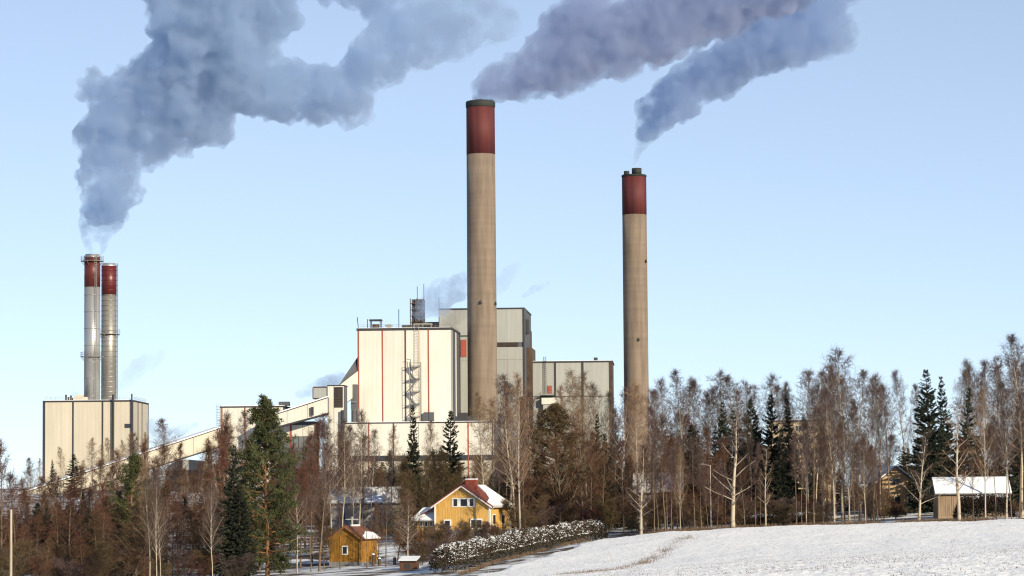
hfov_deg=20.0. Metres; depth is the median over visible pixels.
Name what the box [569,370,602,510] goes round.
birch tree
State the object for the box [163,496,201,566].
alder tree
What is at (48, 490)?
alder tree
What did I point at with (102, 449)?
birch tree
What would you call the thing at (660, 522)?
bare shrub
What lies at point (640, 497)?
birch tree
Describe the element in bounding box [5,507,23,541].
spruce tree
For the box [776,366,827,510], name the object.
birch tree
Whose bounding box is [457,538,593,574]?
dry grass
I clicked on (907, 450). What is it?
alder tree
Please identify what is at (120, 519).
alder tree
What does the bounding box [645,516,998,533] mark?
dry grass
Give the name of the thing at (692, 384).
birch tree
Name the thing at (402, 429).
wing
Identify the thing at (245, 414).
birch tree
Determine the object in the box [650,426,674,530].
aspen tree
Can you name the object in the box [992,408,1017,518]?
aspen tree
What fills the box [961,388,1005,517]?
birch tree
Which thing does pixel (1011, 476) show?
spruce tree
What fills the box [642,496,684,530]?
bare shrub
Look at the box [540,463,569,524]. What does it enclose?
spruce tree
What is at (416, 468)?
willow tree
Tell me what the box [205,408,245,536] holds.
alder tree
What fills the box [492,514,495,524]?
window
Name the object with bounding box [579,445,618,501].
alder tree
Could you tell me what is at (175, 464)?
birch tree
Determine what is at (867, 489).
alder tree
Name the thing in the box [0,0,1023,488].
sky
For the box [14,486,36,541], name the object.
alder tree
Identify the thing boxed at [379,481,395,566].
aspen tree
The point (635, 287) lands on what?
concrete chimney
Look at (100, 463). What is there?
alder tree
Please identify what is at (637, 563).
dry grass
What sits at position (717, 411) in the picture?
birch tree
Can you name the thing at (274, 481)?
alder tree
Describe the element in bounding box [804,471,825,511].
spruce tree
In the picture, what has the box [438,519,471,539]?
bare shrub
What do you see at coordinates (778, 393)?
birch tree
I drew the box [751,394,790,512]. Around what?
spruce tree
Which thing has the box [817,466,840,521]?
alder tree
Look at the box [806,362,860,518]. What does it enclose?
birch tree
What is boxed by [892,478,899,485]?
window
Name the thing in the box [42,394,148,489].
boiler hall
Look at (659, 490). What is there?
alder tree
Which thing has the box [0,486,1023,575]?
ground
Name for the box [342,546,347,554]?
window
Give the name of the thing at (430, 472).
willow tree
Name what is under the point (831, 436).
birch tree
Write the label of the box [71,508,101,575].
spruce tree
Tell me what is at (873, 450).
alder tree
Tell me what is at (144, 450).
alder tree
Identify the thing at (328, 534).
bare shrub
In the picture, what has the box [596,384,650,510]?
birch tree
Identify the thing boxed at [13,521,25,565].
spruce tree
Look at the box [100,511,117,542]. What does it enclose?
willow tree
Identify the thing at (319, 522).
tree
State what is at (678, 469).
birch tree
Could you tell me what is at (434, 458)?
willow tree
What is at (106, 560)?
spruce tree
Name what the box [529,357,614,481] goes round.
switchgear hall
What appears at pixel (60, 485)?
alder tree
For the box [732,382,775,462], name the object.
birch tree
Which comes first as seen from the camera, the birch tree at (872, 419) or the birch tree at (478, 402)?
the birch tree at (478, 402)
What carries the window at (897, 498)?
in the house at (896, 481)
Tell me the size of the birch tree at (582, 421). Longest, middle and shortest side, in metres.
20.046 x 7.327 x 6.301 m
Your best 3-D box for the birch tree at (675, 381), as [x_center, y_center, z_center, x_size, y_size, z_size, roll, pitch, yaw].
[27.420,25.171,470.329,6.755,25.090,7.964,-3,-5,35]
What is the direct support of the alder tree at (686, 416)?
on the ground at (390, 569)
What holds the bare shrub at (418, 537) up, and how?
on the ground at (390, 569)
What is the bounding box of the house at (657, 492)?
[632,472,684,523]
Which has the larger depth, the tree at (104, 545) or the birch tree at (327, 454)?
the birch tree at (327, 454)
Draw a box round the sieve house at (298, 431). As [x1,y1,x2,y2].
[283,421,318,477]
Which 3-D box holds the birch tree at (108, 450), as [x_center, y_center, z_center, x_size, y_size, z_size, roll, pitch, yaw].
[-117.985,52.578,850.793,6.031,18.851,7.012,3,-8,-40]
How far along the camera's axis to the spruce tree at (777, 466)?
486.81 m
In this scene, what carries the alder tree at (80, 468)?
on the ground at (390, 569)
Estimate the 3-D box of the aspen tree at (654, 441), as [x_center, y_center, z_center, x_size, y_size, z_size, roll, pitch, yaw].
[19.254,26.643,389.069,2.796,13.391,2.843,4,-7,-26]
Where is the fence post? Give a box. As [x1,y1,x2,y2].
[372,553,374,565]
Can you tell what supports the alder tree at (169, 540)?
on the ground at (390, 569)
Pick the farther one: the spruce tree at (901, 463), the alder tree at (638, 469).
the spruce tree at (901, 463)
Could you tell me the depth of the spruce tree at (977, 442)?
458.83 m
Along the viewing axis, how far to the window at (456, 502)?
419.48 m
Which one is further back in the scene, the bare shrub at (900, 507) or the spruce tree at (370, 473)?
the spruce tree at (370, 473)
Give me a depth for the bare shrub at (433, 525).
384.46 m
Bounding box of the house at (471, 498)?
[412,479,512,540]
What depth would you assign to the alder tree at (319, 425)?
435.90 m
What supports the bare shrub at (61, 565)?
on the ground at (390, 569)
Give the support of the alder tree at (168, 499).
on the ground at (390, 569)
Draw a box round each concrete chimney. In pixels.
[466,99,497,421]
[621,168,649,464]
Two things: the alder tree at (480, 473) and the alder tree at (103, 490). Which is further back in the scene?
the alder tree at (480, 473)
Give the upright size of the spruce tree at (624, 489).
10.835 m
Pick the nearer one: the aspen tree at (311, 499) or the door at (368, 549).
the aspen tree at (311, 499)
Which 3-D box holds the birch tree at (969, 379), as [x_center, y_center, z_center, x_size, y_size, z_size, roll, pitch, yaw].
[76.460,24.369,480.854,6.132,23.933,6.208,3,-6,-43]
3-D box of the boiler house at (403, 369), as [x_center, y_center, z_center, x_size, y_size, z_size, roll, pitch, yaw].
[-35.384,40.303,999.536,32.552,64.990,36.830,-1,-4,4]
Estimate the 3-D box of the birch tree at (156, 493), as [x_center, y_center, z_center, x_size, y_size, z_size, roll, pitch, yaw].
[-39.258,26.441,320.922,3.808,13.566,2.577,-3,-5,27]
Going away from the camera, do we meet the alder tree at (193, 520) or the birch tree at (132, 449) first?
the alder tree at (193, 520)
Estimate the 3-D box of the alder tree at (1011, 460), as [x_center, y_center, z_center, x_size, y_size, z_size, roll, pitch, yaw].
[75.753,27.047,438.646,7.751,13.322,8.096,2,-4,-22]
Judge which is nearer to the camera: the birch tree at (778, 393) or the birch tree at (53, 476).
the birch tree at (53, 476)
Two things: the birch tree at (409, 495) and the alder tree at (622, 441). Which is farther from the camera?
the alder tree at (622, 441)
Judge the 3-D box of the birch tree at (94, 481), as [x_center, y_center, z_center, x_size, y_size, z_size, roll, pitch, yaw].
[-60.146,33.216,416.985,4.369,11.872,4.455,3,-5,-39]
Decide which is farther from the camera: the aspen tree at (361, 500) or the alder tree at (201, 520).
the aspen tree at (361, 500)
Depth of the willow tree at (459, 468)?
445.80 m
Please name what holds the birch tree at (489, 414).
on the ground at (390, 569)
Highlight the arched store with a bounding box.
[166,460,219,491]
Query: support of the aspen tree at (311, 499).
on the ground at (390, 569)
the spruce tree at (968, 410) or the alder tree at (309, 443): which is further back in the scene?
the spruce tree at (968, 410)
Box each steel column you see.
[503,381,507,449]
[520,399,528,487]
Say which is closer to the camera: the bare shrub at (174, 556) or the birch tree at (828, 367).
the bare shrub at (174, 556)
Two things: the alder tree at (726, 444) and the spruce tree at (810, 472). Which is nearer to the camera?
the alder tree at (726, 444)
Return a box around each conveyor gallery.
[15,427,219,493]
[272,396,328,429]
[339,357,358,421]
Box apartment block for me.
[767,419,830,499]
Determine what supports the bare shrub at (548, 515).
on the ground at (390, 569)
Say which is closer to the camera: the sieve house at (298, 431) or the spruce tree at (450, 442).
the spruce tree at (450, 442)
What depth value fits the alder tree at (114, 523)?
390.63 m
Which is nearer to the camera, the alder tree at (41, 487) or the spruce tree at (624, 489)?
the alder tree at (41, 487)
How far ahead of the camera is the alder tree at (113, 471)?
420.16 m
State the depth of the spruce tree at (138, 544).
358.88 m
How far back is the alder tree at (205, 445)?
459.18 m
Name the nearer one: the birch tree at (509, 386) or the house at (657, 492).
the birch tree at (509, 386)
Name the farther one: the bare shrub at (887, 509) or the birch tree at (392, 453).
the birch tree at (392, 453)
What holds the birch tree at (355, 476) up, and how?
on the ground at (390, 569)
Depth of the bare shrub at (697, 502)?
421.21 m
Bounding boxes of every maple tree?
[520,432,588,521]
[554,408,615,520]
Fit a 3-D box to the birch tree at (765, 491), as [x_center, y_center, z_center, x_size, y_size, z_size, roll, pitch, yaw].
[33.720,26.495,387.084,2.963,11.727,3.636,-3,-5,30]
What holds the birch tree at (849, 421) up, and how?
on the ground at (390, 569)
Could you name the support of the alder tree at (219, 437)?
on the ground at (390, 569)
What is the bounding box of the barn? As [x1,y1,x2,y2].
[327,487,403,533]
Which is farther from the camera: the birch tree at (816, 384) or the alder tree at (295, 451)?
the birch tree at (816, 384)
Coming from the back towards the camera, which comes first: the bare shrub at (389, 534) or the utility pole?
the bare shrub at (389, 534)
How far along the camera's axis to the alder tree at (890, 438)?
471.73 m
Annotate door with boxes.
[367,548,370,561]
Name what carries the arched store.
on the ground at (390, 569)
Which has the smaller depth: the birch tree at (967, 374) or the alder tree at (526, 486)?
the alder tree at (526, 486)
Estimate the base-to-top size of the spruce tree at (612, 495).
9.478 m
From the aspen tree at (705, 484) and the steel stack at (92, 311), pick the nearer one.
the aspen tree at (705, 484)
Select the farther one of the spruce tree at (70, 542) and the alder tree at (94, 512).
the spruce tree at (70, 542)
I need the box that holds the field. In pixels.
[478,519,1023,575]
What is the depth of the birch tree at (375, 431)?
451.81 m
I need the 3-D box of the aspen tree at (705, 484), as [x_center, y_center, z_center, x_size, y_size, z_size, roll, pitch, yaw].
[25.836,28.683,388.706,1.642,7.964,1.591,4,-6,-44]
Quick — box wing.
[345,413,499,485]
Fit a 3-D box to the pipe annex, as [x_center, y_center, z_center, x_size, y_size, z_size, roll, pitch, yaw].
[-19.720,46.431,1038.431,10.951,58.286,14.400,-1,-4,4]
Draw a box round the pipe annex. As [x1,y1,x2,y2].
[460,335,467,412]
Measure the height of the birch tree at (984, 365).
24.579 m
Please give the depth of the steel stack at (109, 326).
1021.69 m
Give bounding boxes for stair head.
[410,286,438,326]
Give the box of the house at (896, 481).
[860,465,924,510]
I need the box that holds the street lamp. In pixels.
[703,463,711,527]
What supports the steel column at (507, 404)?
on the ground at (390, 569)
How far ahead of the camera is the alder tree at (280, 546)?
381.71 m
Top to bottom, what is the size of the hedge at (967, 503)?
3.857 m
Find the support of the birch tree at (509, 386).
on the ground at (390, 569)
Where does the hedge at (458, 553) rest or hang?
on the ground at (390, 569)
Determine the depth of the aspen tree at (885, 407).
436.26 m
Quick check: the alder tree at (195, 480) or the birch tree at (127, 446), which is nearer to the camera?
the alder tree at (195, 480)
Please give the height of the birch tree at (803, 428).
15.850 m
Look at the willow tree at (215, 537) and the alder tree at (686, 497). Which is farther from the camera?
the alder tree at (686, 497)
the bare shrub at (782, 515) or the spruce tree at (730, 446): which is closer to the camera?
the bare shrub at (782, 515)
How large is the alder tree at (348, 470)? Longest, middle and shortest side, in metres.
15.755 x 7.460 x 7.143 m
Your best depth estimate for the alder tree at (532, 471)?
449.60 m
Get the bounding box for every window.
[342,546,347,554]
[360,513,366,519]
[444,519,450,527]
[452,498,474,506]
[470,519,480,528]
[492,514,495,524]
[501,514,504,523]
[888,496,900,504]
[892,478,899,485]
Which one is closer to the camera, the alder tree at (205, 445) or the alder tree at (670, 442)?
the alder tree at (670, 442)
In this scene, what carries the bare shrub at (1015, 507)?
on the ground at (390, 569)
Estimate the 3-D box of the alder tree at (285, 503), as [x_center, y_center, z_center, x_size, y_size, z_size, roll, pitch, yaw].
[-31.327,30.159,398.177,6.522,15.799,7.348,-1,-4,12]
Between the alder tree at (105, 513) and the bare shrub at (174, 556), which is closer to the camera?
the bare shrub at (174, 556)
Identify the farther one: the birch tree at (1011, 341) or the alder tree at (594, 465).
the alder tree at (594, 465)
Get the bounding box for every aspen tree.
[300,467,340,570]
[302,475,319,571]
[334,500,344,568]
[358,486,374,567]
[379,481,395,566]
[490,434,509,493]
[607,406,622,481]
[636,404,660,497]
[645,438,661,531]
[648,460,662,530]
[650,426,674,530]
[658,409,689,456]
[662,446,680,529]
[667,433,686,527]
[684,437,700,527]
[691,446,707,526]
[699,473,711,524]
[709,457,726,524]
[720,469,729,526]
[737,417,763,500]
[748,443,762,525]
[757,470,763,524]
[788,432,806,521]
[792,422,818,508]
[795,441,807,523]
[796,404,826,523]
[808,405,830,522]
[838,395,864,522]
[848,446,866,521]
[866,451,878,520]
[870,383,907,517]
[968,457,978,516]
[985,426,1000,518]
[986,415,1003,476]
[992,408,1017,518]
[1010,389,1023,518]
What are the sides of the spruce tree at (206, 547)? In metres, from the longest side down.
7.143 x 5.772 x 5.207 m
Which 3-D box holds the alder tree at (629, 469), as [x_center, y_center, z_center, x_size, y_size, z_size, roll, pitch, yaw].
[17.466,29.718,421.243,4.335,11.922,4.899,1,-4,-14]
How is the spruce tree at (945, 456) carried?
on the ground at (390, 569)
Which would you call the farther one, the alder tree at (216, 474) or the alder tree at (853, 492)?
the alder tree at (216, 474)
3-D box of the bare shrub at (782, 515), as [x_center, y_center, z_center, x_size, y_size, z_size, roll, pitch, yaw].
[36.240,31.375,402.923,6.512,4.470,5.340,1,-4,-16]
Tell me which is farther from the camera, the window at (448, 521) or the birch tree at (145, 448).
the birch tree at (145, 448)
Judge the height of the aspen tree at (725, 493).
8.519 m
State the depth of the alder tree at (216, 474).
437.11 m
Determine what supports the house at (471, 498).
on the ground at (390, 569)
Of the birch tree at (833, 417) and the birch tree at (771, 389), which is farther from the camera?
the birch tree at (771, 389)
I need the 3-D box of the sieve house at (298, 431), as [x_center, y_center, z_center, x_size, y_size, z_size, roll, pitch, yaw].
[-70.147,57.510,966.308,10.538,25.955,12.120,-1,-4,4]
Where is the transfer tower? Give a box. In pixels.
[312,385,347,474]
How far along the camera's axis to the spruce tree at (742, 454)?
441.36 m
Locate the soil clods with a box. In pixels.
[473,519,1023,575]
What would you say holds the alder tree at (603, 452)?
on the ground at (390, 569)
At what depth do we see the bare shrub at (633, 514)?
400.30 m
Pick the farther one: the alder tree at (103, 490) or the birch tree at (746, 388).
the birch tree at (746, 388)
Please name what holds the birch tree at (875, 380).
on the ground at (390, 569)
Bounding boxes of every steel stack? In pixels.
[80,254,103,399]
[100,263,119,399]
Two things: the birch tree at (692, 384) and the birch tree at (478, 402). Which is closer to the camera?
the birch tree at (478, 402)
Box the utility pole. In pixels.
[9,509,11,575]
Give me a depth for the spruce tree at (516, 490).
482.09 m
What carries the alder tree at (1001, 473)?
on the ground at (390, 569)
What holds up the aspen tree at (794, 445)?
on the ground at (390, 569)
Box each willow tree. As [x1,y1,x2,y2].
[27,538,63,575]
[43,506,75,553]
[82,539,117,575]
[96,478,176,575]
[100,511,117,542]
[202,518,222,564]
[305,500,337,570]
[371,467,386,486]
[377,449,407,486]
[380,467,424,559]
[384,445,419,513]
[397,461,422,528]
[411,463,424,526]
[413,444,455,515]
[413,456,443,513]
[427,462,462,502]
[446,460,467,487]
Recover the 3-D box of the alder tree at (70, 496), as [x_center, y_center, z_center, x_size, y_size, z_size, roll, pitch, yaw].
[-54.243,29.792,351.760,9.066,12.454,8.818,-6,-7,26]
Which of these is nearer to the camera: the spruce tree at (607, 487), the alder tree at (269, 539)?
the alder tree at (269, 539)
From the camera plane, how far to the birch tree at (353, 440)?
439.88 m
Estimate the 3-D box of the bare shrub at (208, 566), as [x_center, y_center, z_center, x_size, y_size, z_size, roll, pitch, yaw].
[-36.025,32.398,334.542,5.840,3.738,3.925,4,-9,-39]
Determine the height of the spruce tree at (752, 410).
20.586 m
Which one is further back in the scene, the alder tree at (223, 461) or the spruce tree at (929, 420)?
the spruce tree at (929, 420)
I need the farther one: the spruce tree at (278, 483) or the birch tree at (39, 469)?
the birch tree at (39, 469)
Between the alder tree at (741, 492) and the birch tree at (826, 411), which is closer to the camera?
the birch tree at (826, 411)
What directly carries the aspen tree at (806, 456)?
on the ground at (390, 569)
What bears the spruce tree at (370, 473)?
on the ground at (390, 569)
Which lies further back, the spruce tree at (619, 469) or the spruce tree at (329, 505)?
the spruce tree at (329, 505)
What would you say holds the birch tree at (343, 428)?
on the ground at (390, 569)
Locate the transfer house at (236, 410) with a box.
[217,402,290,492]
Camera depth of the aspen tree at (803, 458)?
393.64 m
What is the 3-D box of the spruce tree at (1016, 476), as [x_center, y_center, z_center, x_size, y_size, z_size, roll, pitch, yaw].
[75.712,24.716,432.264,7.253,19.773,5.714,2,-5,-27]
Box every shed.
[326,519,380,565]
[398,556,420,569]
[929,476,1011,518]
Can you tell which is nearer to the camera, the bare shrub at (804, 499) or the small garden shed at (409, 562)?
the small garden shed at (409, 562)
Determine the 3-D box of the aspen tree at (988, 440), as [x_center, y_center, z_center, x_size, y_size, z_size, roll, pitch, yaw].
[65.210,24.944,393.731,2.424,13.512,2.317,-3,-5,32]
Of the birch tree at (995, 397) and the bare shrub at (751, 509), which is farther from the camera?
the birch tree at (995, 397)
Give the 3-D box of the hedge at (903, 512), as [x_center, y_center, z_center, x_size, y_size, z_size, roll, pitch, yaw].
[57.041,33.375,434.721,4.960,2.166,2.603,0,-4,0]
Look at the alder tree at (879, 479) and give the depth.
390.95 m
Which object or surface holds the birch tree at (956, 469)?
on the ground at (390, 569)
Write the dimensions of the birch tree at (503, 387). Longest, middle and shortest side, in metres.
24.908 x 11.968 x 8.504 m
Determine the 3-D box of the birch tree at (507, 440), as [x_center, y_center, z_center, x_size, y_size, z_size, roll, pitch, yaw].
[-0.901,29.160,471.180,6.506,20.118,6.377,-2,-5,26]
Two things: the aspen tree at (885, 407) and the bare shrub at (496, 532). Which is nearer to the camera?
the bare shrub at (496, 532)
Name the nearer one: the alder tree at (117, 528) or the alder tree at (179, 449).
the alder tree at (117, 528)
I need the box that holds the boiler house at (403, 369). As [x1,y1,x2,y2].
[356,309,460,421]
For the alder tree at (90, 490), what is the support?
on the ground at (390, 569)
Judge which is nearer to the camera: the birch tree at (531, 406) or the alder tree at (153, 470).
the alder tree at (153, 470)
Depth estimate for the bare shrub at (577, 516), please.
453.40 m
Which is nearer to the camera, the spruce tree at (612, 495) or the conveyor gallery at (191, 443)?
the spruce tree at (612, 495)
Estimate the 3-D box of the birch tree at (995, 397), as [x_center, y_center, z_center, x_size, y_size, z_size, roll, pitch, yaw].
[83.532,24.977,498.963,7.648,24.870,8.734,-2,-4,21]
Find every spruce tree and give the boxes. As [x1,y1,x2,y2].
[0,511,8,568]
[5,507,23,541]
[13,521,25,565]
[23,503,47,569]
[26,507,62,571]
[49,460,58,496]
[54,522,78,575]
[59,454,86,496]
[71,495,97,552]
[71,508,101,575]
[75,493,92,545]
[101,539,113,575]
[118,508,158,575]
[144,514,173,569]
[184,519,204,565]
[185,503,204,543]
[194,523,219,574]
[208,444,258,575]
[222,480,258,567]
[259,518,288,555]
[262,461,290,510]
[289,457,314,524]
[308,464,335,524]
[360,460,376,486]
[401,405,423,526]
[425,411,467,504]
[494,470,531,520]
[495,475,521,527]
[517,479,545,526]
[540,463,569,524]
[564,448,581,521]
[584,414,602,514]
[587,463,622,518]
[591,434,616,522]
[599,472,624,529]
[606,426,630,498]
[617,463,638,527]
[621,484,638,529]
[683,424,703,515]
[699,426,727,523]
[711,401,732,518]
[718,410,749,506]
[720,429,759,523]
[730,399,771,496]
[746,414,769,512]
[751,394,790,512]
[763,429,794,512]
[767,441,795,483]
[779,398,805,505]
[793,452,812,511]
[801,457,821,506]
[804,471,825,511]
[830,469,851,511]
[896,446,912,470]
[900,369,959,512]
[928,376,963,475]
[928,427,955,503]
[954,388,978,476]
[973,436,986,476]
[991,448,1009,476]
[1003,388,1023,509]
[1008,439,1023,503]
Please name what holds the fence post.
on the ground at (390, 569)
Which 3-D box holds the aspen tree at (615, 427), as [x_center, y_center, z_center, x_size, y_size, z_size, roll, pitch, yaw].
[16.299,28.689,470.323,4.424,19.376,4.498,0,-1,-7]
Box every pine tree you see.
[105,452,159,573]
[213,394,313,575]
[228,437,274,542]
[508,402,598,523]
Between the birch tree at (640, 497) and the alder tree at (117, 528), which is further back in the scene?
the birch tree at (640, 497)
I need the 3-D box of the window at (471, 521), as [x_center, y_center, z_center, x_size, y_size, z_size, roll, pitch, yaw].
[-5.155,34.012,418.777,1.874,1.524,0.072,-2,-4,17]
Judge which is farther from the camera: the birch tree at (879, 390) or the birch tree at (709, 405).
the birch tree at (709, 405)
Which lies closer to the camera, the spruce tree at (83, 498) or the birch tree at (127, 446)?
the spruce tree at (83, 498)
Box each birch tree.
[17,465,37,507]
[20,457,41,514]
[35,458,46,496]
[47,468,63,516]
[55,447,69,482]
[78,459,88,495]
[84,437,100,483]
[85,479,107,525]
[96,443,109,493]
[104,437,115,487]
[117,440,127,495]
[120,430,153,497]
[120,444,142,523]
[122,432,137,476]
[132,457,163,575]
[139,432,152,494]
[142,467,168,575]
[146,417,183,487]
[146,473,171,575]
[164,457,185,540]
[188,460,202,518]
[194,480,228,575]
[233,409,252,486]
[283,477,313,572]
[308,441,338,550]
[310,412,352,533]
[324,417,365,526]
[337,425,369,524]
[341,408,382,523]
[343,455,362,524]
[360,428,383,526]
[379,424,402,523]
[390,488,427,555]
[414,418,440,491]
[463,390,503,488]
[474,397,505,490]
[475,370,539,530]
[491,381,534,531]
[491,407,524,495]
[495,372,541,529]
[511,390,546,526]
[547,383,577,493]
[552,368,594,502]
[561,408,592,486]
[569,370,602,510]
[580,382,619,455]
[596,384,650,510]
[598,391,627,463]
[611,381,659,520]
[623,441,665,534]
[633,386,674,472]
[638,388,669,452]
[644,377,683,470]
[658,379,707,447]
[664,366,698,490]
[671,446,690,526]
[675,374,712,485]
[683,387,724,507]
[689,367,746,455]
[691,391,718,468]
[703,385,742,455]
[704,408,759,527]
[714,373,762,457]
[727,389,751,453]
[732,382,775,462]
[735,378,763,460]
[754,371,797,469]
[754,444,774,526]
[764,385,796,451]
[773,385,798,486]
[775,381,813,488]
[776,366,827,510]
[788,413,820,520]
[792,361,855,513]
[793,343,884,521]
[793,381,833,507]
[796,368,835,506]
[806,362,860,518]
[815,388,853,522]
[816,377,852,507]
[830,377,868,511]
[832,415,860,522]
[834,369,883,520]
[849,386,894,520]
[852,438,877,523]
[854,372,906,509]
[857,377,889,470]
[886,368,916,467]
[901,432,942,520]
[904,383,927,453]
[935,401,976,519]
[947,358,994,459]
[948,371,976,475]
[952,366,992,454]
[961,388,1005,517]
[965,359,1008,473]
[966,370,994,459]
[974,355,1019,472]
[977,363,1009,457]
[985,356,1023,447]
[986,379,1023,518]
[991,331,1023,517]
[995,364,1023,460]
[1006,362,1023,471]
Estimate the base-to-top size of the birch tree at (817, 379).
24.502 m
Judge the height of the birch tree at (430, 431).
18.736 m
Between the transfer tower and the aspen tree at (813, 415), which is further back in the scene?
the transfer tower
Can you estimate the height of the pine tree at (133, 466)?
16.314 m
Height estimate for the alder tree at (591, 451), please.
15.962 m
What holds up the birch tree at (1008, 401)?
on the ground at (390, 569)
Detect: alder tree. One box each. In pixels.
[0,438,28,551]
[0,471,34,559]
[0,477,35,531]
[0,523,19,569]
[3,525,33,569]
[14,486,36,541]
[23,515,60,560]
[27,490,55,540]
[29,475,59,523]
[30,483,98,575]
[41,480,58,514]
[45,499,72,554]
[48,473,78,527]
[59,465,92,537]
[67,536,96,575]
[68,492,124,556]
[73,486,105,541]
[81,509,108,566]
[83,459,113,534]
[90,482,115,543]
[91,462,124,527]
[105,446,132,508]
[106,496,135,553]
[106,523,131,572]
[107,510,123,551]
[126,491,168,556]
[130,437,164,506]
[140,441,179,522]
[143,465,168,554]
[153,454,170,531]
[154,517,190,571]
[155,479,189,562]
[156,498,189,574]
[161,440,191,537]
[162,517,182,560]
[163,468,197,554]
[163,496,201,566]
[175,469,214,547]
[175,508,206,572]
[183,505,219,575]
[187,468,222,547]
[191,437,218,525]
[191,442,226,527]
[195,426,243,524]
[195,437,234,521]
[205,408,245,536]
[205,444,246,542]
[205,504,227,574]
[206,420,248,515]
[250,473,287,570]
[252,510,282,570]
[259,515,304,566]
[268,459,302,555]
[275,443,313,551]
[285,454,333,562]
[286,465,320,565]
[288,432,321,547]
[298,414,354,541]
[314,424,348,525]
[316,427,354,499]
[332,442,363,499]
[349,431,392,496]
[368,501,389,556]
[464,454,496,487]
[465,458,487,484]
[468,454,493,486]
[486,446,525,503]
[504,459,542,528]
[519,410,548,527]
[525,441,552,523]
[572,429,604,518]
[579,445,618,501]
[588,440,619,517]
[604,437,636,530]
[619,453,641,532]
[623,456,662,533]
[628,441,664,527]
[633,411,697,530]
[643,437,688,530]
[643,467,672,531]
[653,453,682,529]
[665,412,704,485]
[666,459,689,529]
[673,455,703,528]
[681,426,709,494]
[684,452,720,526]
[688,425,732,525]
[707,435,738,519]
[725,459,757,524]
[728,466,754,527]
[811,431,844,522]
[815,472,831,498]
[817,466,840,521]
[825,421,861,521]
[836,461,868,522]
[844,435,883,521]
[856,444,893,521]
[862,435,909,471]
[871,471,889,522]
[902,448,918,477]
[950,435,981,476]
[971,422,1000,476]
[987,435,1010,476]
[993,428,1020,495]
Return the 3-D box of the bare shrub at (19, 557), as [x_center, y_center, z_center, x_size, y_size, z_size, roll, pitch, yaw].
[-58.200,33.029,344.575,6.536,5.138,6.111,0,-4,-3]
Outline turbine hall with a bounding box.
[438,307,535,485]
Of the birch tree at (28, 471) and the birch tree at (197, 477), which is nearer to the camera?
the birch tree at (197, 477)
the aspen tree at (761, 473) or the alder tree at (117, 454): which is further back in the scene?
the alder tree at (117, 454)
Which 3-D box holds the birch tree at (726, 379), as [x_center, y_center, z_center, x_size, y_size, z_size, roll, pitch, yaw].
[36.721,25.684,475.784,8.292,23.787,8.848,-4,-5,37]
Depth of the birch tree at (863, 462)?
388.92 m
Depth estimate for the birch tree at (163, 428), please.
517.54 m
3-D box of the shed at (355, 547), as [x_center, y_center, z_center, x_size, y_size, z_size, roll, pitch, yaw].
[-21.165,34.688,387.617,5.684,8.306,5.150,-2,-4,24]
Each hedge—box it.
[428,518,611,572]
[736,510,824,526]
[879,505,907,517]
[953,494,1015,518]
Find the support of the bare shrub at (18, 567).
on the ground at (390, 569)
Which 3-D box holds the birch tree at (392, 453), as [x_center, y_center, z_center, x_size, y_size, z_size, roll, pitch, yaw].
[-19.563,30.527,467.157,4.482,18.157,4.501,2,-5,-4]
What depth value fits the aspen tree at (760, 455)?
393.92 m
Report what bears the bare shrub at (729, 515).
on the ground at (390, 569)
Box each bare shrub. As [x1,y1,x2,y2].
[0,538,39,575]
[0,546,45,575]
[26,555,56,575]
[35,542,75,575]
[51,556,93,575]
[71,538,121,575]
[90,553,132,575]
[94,544,152,575]
[127,546,163,575]
[147,560,176,575]
[158,548,197,575]
[173,554,219,575]
[191,548,226,575]
[217,551,254,575]
[246,539,276,575]
[316,526,335,547]
[378,525,394,538]
[394,530,429,558]
[408,525,450,560]
[411,541,431,564]
[424,521,465,545]
[425,538,448,557]
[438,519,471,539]
[456,517,479,540]
[461,521,491,537]
[478,519,498,536]
[489,524,506,535]
[500,493,553,529]
[520,503,565,527]
[526,492,570,524]
[556,504,578,521]
[565,492,598,521]
[576,504,606,523]
[588,496,627,529]
[612,491,669,533]
[635,500,672,530]
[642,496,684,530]
[668,493,699,529]
[674,500,716,528]
[685,498,719,527]
[698,492,738,527]
[713,500,750,525]
[722,499,759,524]
[737,493,781,514]
[753,499,794,525]
[767,497,804,525]
[790,493,818,512]
[795,505,828,523]
[810,501,840,522]
[855,491,889,521]
[858,486,889,519]
[878,495,894,519]
[889,499,904,519]
[1009,499,1023,517]
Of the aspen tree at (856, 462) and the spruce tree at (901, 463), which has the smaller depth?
the aspen tree at (856, 462)
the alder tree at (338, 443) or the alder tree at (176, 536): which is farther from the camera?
the alder tree at (338, 443)
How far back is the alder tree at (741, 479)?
388.42 m
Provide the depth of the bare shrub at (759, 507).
420.01 m
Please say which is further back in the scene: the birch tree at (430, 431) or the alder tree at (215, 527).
the birch tree at (430, 431)
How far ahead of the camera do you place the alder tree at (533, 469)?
461.54 m
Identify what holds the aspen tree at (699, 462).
on the ground at (390, 569)
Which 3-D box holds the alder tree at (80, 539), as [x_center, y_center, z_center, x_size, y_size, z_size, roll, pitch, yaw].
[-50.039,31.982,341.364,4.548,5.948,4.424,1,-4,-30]
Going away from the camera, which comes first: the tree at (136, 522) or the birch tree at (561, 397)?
the tree at (136, 522)
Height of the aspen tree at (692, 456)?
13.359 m
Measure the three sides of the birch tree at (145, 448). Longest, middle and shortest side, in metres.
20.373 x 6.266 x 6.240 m
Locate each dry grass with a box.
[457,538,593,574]
[556,534,699,574]
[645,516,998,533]

